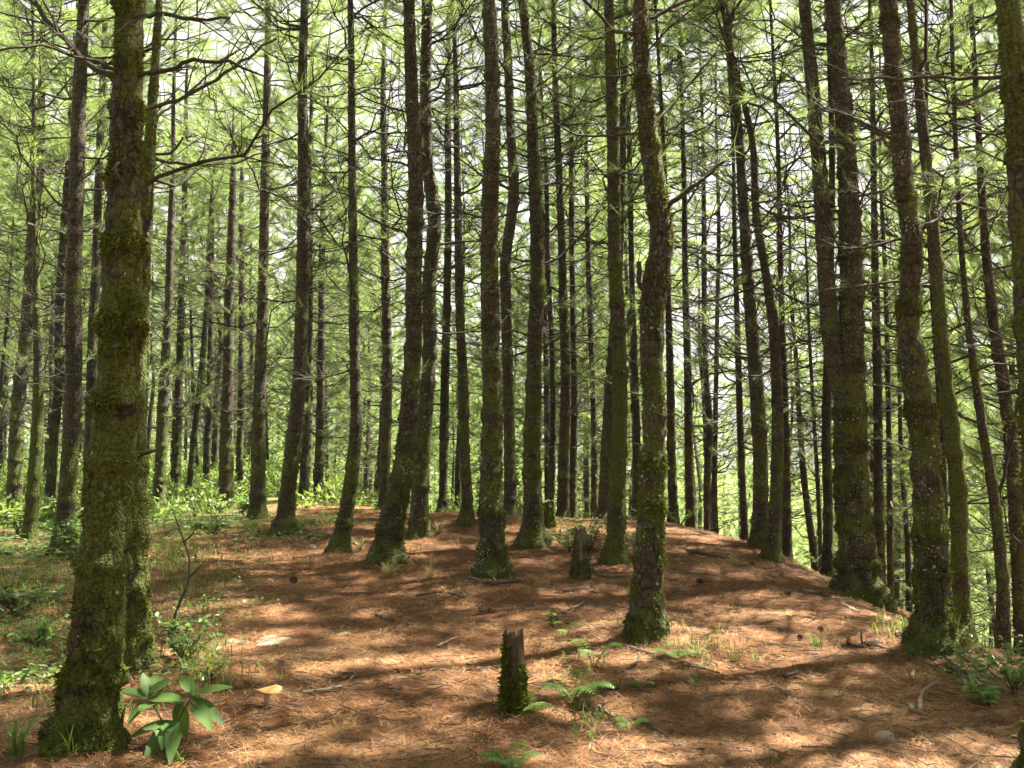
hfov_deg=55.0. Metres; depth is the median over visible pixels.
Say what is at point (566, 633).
fern
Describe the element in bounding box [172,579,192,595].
grass tuft
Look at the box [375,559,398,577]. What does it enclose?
grass tuft
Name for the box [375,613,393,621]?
fallen stick
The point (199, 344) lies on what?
pine tree
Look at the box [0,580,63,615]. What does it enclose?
shrub
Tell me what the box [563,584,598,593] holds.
fallen stick
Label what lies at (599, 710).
fallen stick
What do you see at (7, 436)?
pine tree
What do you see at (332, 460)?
pine tree
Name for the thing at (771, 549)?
pine tree
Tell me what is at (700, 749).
pine cone
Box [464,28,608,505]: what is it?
pine tree
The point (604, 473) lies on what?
pine tree
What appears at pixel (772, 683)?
fallen stick
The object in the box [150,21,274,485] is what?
pine tree
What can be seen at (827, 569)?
pine tree
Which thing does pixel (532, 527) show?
pine tree
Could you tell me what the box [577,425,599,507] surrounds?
pine tree
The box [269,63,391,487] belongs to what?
pine tree
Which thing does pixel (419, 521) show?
pine tree
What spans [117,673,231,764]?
broad leaved plant
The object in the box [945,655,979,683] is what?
fallen stick
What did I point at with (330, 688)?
fallen stick
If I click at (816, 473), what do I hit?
pine tree
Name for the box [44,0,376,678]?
pine tree
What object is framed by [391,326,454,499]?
pine tree
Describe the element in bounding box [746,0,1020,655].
pine tree
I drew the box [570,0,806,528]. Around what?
pine tree
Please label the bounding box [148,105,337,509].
pine tree
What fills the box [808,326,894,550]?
pine tree
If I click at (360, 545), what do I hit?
grass tuft
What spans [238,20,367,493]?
pine tree
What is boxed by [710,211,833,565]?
pine tree
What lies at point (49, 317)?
pine tree
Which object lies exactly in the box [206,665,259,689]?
grass tuft
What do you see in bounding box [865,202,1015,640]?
pine tree
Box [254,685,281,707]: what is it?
mushroom
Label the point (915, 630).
grass tuft
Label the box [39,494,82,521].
shrub
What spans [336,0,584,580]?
pine tree
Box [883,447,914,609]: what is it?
pine tree
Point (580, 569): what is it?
tree stump
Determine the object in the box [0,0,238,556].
pine tree
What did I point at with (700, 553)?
fallen stick
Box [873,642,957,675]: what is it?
fallen stick
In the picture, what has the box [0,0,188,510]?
pine tree
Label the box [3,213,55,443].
pine tree
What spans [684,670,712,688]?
grass tuft
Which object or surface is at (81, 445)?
pine tree
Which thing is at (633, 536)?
shrub
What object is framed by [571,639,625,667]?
fern
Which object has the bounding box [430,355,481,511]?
pine tree
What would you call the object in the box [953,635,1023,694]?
shrub
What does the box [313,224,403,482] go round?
pine tree
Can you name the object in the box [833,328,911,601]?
pine tree
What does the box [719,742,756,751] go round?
fallen stick
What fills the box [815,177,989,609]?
pine tree
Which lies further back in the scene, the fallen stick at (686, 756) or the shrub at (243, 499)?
the shrub at (243, 499)
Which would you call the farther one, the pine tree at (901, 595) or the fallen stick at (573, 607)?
the pine tree at (901, 595)
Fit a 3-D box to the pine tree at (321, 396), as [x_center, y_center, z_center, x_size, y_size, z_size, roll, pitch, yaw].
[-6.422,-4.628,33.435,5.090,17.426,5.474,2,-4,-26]
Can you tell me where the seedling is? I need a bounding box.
[544,610,566,626]
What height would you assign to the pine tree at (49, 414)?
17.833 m
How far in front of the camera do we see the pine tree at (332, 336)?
36.48 m
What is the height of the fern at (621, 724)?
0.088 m
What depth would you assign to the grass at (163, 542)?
9.77 m
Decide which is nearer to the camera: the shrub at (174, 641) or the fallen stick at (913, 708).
the fallen stick at (913, 708)
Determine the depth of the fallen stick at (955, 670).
7.38 m
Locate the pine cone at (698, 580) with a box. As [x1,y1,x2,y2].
[696,578,703,583]
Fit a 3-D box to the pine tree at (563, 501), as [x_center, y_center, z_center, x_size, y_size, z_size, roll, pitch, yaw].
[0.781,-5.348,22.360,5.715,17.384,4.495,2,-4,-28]
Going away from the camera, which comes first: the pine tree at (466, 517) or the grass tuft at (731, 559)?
the grass tuft at (731, 559)
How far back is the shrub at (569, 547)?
14.32 m
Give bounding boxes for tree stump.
[494,628,531,718]
[543,500,556,529]
[568,525,592,580]
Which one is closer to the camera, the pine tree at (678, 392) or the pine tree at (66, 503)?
the pine tree at (66, 503)
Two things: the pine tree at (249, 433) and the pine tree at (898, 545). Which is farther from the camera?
the pine tree at (249, 433)
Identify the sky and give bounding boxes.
[0,0,1015,472]
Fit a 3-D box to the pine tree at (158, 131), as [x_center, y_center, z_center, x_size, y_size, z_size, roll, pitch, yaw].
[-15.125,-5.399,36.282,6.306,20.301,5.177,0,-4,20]
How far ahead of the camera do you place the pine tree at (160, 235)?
40.67 m
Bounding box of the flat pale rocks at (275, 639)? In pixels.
[226,635,288,645]
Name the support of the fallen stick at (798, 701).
on the ground at (480, 594)
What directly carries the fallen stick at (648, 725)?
on the ground at (480, 594)
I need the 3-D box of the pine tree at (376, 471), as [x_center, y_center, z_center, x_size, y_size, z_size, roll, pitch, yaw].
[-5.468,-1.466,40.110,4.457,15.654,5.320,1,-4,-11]
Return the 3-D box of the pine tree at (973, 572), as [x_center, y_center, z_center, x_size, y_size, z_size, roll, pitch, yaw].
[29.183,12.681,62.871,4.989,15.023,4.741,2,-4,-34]
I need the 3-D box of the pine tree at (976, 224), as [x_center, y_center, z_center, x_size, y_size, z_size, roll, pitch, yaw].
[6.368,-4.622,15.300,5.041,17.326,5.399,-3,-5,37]
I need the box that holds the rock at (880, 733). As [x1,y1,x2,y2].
[873,730,895,741]
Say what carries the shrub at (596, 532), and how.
on the ground at (480, 594)
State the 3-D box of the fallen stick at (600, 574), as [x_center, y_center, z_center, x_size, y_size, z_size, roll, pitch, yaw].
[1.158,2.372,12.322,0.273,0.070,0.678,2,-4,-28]
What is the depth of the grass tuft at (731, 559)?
13.05 m
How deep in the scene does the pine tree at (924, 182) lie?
8.68 m
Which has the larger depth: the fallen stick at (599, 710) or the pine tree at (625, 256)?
the pine tree at (625, 256)
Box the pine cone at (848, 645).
[845,642,853,649]
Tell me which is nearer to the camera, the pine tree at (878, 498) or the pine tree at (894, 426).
the pine tree at (878, 498)
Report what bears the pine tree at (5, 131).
on the ground at (480, 594)
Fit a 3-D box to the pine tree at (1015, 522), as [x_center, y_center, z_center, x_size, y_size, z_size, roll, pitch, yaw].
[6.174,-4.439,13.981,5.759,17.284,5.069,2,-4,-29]
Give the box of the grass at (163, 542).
[0,504,1021,743]
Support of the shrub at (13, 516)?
on the ground at (480, 594)
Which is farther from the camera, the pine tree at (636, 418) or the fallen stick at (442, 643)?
the pine tree at (636, 418)
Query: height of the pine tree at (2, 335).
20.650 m
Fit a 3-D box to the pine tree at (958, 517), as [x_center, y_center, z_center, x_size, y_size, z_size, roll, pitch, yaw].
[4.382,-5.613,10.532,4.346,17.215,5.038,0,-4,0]
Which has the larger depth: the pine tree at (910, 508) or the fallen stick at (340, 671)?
the pine tree at (910, 508)
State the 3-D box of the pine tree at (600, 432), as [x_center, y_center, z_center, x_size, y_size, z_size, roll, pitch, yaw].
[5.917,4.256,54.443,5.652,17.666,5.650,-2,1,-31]
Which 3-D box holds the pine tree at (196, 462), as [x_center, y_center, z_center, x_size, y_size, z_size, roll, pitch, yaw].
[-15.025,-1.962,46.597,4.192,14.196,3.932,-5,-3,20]
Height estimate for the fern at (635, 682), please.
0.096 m
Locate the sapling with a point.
(189, 574)
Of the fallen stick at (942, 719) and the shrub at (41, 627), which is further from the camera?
the shrub at (41, 627)
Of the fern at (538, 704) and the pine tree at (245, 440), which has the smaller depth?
the fern at (538, 704)
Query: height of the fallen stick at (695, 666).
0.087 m
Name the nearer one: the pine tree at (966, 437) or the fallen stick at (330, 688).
the fallen stick at (330, 688)
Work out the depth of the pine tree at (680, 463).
57.78 m
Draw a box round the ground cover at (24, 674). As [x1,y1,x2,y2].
[0,500,1023,703]
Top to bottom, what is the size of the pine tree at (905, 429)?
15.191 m
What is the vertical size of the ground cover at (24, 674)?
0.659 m
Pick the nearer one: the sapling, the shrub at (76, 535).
the sapling
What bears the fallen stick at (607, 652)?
on the ground at (480, 594)
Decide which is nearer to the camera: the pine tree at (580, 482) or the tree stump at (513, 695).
the tree stump at (513, 695)
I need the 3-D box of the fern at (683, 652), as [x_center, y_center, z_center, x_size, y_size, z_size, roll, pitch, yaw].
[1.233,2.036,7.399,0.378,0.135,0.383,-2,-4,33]
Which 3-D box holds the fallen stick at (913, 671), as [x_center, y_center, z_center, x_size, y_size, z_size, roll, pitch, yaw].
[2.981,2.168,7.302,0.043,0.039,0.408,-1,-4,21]
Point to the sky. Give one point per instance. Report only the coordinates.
(180, 35)
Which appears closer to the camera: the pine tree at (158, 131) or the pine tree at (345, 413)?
the pine tree at (158, 131)
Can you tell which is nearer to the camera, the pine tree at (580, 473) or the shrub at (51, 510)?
the shrub at (51, 510)
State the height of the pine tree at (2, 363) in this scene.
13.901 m
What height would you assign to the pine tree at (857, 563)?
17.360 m
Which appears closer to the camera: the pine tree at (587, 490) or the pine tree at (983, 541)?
the pine tree at (983, 541)
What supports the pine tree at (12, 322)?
on the ground at (480, 594)
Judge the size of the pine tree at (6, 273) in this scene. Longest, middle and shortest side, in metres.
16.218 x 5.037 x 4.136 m
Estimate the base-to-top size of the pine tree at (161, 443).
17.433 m
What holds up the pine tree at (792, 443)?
on the ground at (480, 594)
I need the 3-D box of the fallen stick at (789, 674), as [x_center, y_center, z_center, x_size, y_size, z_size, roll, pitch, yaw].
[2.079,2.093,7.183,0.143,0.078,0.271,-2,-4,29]
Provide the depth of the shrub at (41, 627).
8.52 m
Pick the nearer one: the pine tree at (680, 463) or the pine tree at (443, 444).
the pine tree at (443, 444)
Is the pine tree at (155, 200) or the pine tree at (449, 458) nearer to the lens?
the pine tree at (155, 200)
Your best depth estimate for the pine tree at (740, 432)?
20.08 m
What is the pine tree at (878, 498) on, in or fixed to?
on the ground at (480, 594)
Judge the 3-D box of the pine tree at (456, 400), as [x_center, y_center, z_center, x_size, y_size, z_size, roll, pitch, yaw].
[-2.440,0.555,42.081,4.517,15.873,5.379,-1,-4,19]
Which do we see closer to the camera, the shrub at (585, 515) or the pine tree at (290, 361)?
the shrub at (585, 515)
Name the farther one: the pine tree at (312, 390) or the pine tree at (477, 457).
the pine tree at (477, 457)
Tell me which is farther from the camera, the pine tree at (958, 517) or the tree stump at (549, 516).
the tree stump at (549, 516)
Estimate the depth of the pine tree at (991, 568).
36.11 m
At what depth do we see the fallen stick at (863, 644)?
8.21 m
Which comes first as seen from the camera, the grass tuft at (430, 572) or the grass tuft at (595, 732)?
the grass tuft at (595, 732)
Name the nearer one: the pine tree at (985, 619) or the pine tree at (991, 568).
the pine tree at (991, 568)
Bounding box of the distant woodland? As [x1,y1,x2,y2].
[0,232,1012,648]
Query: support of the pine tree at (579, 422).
on the ground at (480, 594)
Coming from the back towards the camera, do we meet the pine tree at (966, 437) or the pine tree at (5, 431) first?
the pine tree at (5, 431)
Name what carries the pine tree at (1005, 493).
on the ground at (480, 594)
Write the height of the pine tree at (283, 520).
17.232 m
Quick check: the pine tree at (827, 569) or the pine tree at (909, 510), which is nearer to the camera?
the pine tree at (827, 569)
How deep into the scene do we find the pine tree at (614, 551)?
13.30 m
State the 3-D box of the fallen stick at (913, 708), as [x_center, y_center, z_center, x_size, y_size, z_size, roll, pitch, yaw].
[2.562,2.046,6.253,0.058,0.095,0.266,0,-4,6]
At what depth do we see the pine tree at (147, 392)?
54.37 m
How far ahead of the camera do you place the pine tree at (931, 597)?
8.13 m
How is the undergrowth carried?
on the ground at (480, 594)
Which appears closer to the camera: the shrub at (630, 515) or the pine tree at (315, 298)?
the shrub at (630, 515)
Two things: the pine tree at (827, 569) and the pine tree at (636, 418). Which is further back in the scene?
the pine tree at (636, 418)
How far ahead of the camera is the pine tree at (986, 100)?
11.92 m
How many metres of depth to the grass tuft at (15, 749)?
5.15 m
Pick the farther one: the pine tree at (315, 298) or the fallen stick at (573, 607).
the pine tree at (315, 298)
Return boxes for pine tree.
[0,0,22,429]
[0,0,112,507]
[0,0,163,540]
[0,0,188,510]
[0,0,209,522]
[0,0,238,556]
[0,0,276,764]
[0,2,160,454]
[0,15,62,421]
[0,59,56,431]
[0,74,45,317]
[0,80,58,441]
[0,85,84,458]
[0,97,64,482]
[0,101,106,484]
[0,129,30,438]
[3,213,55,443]
[3,262,32,462]
[4,7,165,437]
[5,136,94,443]
[9,291,60,466]
[14,214,87,445]
[17,252,87,447]
[29,27,201,443]
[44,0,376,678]
[59,232,90,469]
[72,0,259,510]
[81,270,90,436]
[104,106,220,444]
[105,0,262,495]
[146,207,188,463]
[146,227,185,442]
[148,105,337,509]
[149,0,356,519]
[149,120,289,495]
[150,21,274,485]
[154,200,223,469]
[154,244,222,454]
[163,95,278,477]
[166,75,296,476]
[172,0,434,536]
[175,310,222,462]
[185,303,235,459]
[195,49,297,488]
[202,115,293,467]
[213,246,291,465]
[221,0,401,499]
[233,296,284,473]
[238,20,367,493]
[245,0,476,554]
[252,1,406,497]
[266,278,327,466]
[268,239,361,480]
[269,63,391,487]
[269,195,375,464]
[284,158,398,471]
[286,0,556,539]
[301,0,516,566]
[307,0,479,509]
[312,319,366,492]
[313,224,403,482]
[319,39,453,461]
[325,234,403,500]
[327,162,425,498]
[328,310,400,492]
[329,341,377,477]
[331,0,534,511]
[334,309,400,491]
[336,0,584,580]
[361,0,603,526]
[390,90,529,510]
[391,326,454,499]
[394,0,668,549]
[395,225,500,510]
[400,0,637,514]
[425,109,556,513]
[429,335,481,508]
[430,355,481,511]
[433,0,636,518]
[450,385,503,511]
[452,323,517,504]
[464,0,676,508]
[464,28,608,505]
[467,251,559,512]
[476,0,654,517]
[498,0,686,517]
[498,0,750,565]
[501,289,555,514]
[512,251,600,516]
[515,137,648,517]
[516,0,757,646]
[519,80,698,515]
[519,178,645,517]
[539,0,710,519]
[540,422,599,514]
[542,0,797,523]
[542,63,705,518]
[548,159,688,514]
[555,0,714,518]
[569,164,702,519]
[569,280,642,516]
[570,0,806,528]
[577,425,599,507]
[579,314,642,513]
[596,0,803,532]
[616,0,832,540]
[621,0,884,563]
[626,359,684,521]
[635,0,826,533]
[642,191,766,538]
[653,0,907,561]
[664,128,896,572]
[665,0,899,548]
[666,405,725,528]
[667,0,1011,617]
[693,0,996,578]
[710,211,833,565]
[715,0,1005,643]
[716,104,871,572]
[733,271,833,566]
[738,0,1015,583]
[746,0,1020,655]
[761,0,985,595]
[772,34,980,582]
[779,0,1017,559]
[782,0,1023,767]
[795,300,894,551]
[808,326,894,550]
[808,432,837,546]
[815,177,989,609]
[819,0,1023,656]
[832,260,929,605]
[833,149,990,613]
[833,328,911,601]
[838,0,1006,659]
[855,0,1022,542]
[864,201,989,605]
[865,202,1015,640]
[867,368,912,605]
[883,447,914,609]
[886,363,1002,621]
[890,4,1020,620]
[913,106,1015,366]
[923,5,1020,635]
[945,0,1023,592]
[947,363,1011,645]
[948,379,1013,645]
[949,481,994,629]
[950,299,1017,648]
[952,1,1023,437]
[960,367,1015,644]
[968,348,1016,627]
[969,442,995,646]
[973,140,1017,485]
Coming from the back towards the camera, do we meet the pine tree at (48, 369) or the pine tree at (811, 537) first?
the pine tree at (48, 369)
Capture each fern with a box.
[479,741,542,767]
[493,692,553,712]
[537,669,614,701]
[553,621,583,638]
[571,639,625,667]
[614,716,651,729]
[628,679,655,687]
[649,641,700,660]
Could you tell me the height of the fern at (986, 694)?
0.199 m
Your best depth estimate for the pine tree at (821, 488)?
58.31 m
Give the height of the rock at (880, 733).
0.077 m
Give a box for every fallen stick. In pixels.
[301,684,351,694]
[331,669,352,674]
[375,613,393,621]
[416,589,465,597]
[436,635,457,647]
[479,607,524,612]
[555,599,593,613]
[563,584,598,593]
[587,648,612,656]
[589,699,613,719]
[592,569,627,578]
[592,683,652,692]
[610,639,670,660]
[614,652,640,673]
[631,716,671,738]
[663,749,699,762]
[684,664,719,673]
[685,547,729,558]
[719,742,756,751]
[765,677,796,702]
[783,661,808,678]
[796,695,817,703]
[798,588,831,596]
[832,741,870,752]
[839,601,859,612]
[841,631,879,648]
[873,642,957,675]
[908,703,925,714]
[911,669,916,681]
[917,682,936,711]
[939,717,962,730]
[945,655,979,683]
[945,662,984,687]
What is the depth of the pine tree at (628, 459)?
38.74 m
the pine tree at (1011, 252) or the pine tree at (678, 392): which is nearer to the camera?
the pine tree at (1011, 252)
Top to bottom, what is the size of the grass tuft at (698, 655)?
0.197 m
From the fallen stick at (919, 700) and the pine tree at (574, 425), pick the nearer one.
the fallen stick at (919, 700)
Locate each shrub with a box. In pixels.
[0,495,51,535]
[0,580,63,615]
[7,618,66,647]
[32,511,81,552]
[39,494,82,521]
[152,610,222,663]
[172,651,230,679]
[183,515,240,533]
[206,499,230,513]
[232,496,248,507]
[551,530,586,551]
[565,517,606,551]
[574,510,593,518]
[626,509,636,519]
[627,529,635,550]
[667,506,703,526]
[800,547,836,573]
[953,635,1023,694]
[957,658,999,677]
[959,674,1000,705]
[1011,628,1023,651]
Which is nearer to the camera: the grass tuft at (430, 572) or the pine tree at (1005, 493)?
the grass tuft at (430, 572)
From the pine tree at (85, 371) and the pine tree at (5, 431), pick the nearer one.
the pine tree at (85, 371)
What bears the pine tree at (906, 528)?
on the ground at (480, 594)
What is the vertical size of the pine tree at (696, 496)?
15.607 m
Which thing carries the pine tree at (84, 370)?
on the ground at (480, 594)
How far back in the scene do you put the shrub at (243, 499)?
24.91 m
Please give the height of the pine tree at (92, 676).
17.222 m
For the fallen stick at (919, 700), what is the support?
on the ground at (480, 594)
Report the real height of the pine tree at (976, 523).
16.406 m
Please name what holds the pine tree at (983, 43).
on the ground at (480, 594)
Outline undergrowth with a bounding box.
[0,449,476,527]
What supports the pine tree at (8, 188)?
on the ground at (480, 594)
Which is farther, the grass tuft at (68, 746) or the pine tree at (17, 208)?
the pine tree at (17, 208)
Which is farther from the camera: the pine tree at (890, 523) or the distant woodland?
the distant woodland
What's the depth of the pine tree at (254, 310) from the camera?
46.79 m
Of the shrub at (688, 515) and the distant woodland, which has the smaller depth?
the shrub at (688, 515)
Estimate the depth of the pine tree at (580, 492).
59.73 m
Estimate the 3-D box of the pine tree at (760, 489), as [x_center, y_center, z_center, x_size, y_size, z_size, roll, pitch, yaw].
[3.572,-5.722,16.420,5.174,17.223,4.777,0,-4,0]
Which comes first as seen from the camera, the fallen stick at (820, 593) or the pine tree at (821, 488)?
the fallen stick at (820, 593)
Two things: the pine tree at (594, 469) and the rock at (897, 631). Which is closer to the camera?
the rock at (897, 631)
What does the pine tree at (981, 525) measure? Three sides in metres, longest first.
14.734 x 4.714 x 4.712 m
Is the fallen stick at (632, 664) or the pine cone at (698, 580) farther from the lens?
the pine cone at (698, 580)
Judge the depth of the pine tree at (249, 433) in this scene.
62.24 m
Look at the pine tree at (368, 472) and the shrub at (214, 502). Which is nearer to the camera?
the shrub at (214, 502)
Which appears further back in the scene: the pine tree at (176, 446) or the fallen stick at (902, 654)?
the pine tree at (176, 446)
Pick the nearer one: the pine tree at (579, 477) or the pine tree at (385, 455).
the pine tree at (385, 455)
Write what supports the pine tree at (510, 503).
on the ground at (480, 594)
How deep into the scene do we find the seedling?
9.04 m
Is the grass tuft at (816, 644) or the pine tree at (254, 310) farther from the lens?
the pine tree at (254, 310)
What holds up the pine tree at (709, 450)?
on the ground at (480, 594)
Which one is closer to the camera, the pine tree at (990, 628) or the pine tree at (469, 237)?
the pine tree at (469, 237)
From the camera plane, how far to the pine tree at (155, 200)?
32.49 m
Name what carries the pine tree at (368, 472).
on the ground at (480, 594)
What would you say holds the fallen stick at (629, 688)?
on the ground at (480, 594)
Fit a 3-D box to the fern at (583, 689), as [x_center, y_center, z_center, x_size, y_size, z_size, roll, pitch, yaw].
[0.405,1.977,6.348,0.512,0.183,0.559,0,-4,0]
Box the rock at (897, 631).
[895,628,903,634]
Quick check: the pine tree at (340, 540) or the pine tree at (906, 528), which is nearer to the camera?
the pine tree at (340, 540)
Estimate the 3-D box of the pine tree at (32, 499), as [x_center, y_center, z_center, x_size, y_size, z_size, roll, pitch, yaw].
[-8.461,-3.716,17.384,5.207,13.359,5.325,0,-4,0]
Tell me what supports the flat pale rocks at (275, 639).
on the ground at (480, 594)
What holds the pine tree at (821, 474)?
on the ground at (480, 594)
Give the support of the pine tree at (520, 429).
on the ground at (480, 594)
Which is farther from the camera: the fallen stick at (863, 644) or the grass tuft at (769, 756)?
the fallen stick at (863, 644)
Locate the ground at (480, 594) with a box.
[0,472,1023,767]
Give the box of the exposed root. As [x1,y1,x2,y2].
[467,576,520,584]
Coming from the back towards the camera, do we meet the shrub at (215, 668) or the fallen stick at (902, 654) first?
the fallen stick at (902, 654)
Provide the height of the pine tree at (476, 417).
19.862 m
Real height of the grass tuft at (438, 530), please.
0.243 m
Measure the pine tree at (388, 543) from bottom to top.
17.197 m
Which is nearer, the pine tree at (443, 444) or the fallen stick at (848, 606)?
the fallen stick at (848, 606)
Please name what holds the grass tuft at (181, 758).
on the ground at (480, 594)
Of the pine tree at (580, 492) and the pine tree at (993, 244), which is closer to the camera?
the pine tree at (993, 244)
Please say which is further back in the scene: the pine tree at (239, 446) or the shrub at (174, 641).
the pine tree at (239, 446)
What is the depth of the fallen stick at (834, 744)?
5.31 m
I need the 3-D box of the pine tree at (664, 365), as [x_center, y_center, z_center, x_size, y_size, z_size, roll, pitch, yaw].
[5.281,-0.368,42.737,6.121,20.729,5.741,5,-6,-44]
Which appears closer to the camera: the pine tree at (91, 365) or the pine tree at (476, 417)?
the pine tree at (91, 365)
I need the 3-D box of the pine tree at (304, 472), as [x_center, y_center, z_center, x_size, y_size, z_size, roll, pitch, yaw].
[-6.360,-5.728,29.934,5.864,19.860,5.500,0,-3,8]
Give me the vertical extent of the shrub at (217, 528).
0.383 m
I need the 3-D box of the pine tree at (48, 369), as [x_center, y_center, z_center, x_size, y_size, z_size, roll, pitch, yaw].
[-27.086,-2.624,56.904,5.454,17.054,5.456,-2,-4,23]
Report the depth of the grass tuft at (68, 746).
5.02 m
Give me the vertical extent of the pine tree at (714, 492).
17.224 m
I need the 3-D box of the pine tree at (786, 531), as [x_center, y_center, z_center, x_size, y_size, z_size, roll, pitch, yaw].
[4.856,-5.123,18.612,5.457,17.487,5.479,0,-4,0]
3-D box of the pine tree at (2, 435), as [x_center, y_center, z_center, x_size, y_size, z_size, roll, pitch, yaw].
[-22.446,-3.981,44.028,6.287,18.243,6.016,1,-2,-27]
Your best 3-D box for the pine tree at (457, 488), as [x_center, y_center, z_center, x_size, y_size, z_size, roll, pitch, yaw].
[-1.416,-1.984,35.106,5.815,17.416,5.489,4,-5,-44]
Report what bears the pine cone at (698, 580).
on the ground at (480, 594)
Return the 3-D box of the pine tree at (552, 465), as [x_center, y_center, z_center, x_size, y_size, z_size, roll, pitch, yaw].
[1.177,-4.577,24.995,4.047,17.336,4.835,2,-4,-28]
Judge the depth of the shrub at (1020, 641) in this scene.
12.36 m
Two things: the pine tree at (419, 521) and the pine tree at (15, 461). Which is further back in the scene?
the pine tree at (15, 461)
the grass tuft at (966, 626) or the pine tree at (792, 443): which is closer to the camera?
the grass tuft at (966, 626)
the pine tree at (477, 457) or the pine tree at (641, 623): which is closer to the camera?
the pine tree at (641, 623)
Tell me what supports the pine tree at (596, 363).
on the ground at (480, 594)
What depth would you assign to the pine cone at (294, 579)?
11.68 m
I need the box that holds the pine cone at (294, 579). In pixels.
[290,576,297,583]
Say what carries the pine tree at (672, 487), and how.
on the ground at (480, 594)
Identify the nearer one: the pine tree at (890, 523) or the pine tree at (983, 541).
the pine tree at (890, 523)
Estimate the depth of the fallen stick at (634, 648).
7.62 m
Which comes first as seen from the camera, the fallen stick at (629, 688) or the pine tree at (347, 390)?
the fallen stick at (629, 688)
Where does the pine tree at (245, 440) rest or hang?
on the ground at (480, 594)
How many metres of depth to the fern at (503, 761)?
5.05 m
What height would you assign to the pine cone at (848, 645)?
0.068 m
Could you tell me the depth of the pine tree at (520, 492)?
40.58 m
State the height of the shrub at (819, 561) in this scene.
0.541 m
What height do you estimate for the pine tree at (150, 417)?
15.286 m
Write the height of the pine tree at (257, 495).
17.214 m
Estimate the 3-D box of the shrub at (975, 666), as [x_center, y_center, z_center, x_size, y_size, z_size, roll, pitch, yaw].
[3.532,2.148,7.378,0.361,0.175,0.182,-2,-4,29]
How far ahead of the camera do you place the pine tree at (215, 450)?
48.92 m
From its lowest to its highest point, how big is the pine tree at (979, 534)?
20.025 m
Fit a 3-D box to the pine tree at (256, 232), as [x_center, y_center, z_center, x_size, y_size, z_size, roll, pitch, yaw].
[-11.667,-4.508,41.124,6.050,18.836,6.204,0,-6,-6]
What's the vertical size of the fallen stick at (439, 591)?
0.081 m
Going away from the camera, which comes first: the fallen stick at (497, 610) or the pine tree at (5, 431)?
the fallen stick at (497, 610)
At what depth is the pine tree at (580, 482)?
50.93 m
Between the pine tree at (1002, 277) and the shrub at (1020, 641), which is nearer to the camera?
the shrub at (1020, 641)
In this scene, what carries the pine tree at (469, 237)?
on the ground at (480, 594)
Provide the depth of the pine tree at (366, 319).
29.81 m
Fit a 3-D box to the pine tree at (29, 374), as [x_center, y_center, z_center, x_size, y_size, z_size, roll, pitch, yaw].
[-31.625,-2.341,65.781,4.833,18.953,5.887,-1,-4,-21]
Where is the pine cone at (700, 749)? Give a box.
[696,747,705,755]
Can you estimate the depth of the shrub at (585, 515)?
22.87 m
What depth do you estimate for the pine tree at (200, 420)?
69.50 m
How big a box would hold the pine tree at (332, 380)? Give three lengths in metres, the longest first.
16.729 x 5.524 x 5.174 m
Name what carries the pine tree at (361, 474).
on the ground at (480, 594)
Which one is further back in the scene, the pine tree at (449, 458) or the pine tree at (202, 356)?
the pine tree at (449, 458)
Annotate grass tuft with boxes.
[3,703,50,760]
[43,718,98,759]
[162,742,197,765]
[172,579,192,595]
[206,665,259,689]
[351,536,367,549]
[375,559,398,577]
[420,543,437,577]
[435,522,444,534]
[567,711,626,739]
[669,634,722,658]
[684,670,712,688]
[723,549,735,563]
[754,749,780,764]
[804,625,830,649]
[885,613,950,639]
[956,612,976,637]
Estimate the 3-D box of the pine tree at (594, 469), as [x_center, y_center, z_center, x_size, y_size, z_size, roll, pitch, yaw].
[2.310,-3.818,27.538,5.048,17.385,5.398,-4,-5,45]
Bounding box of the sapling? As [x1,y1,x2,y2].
[157,502,203,624]
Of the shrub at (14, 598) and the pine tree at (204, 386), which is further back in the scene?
the pine tree at (204, 386)

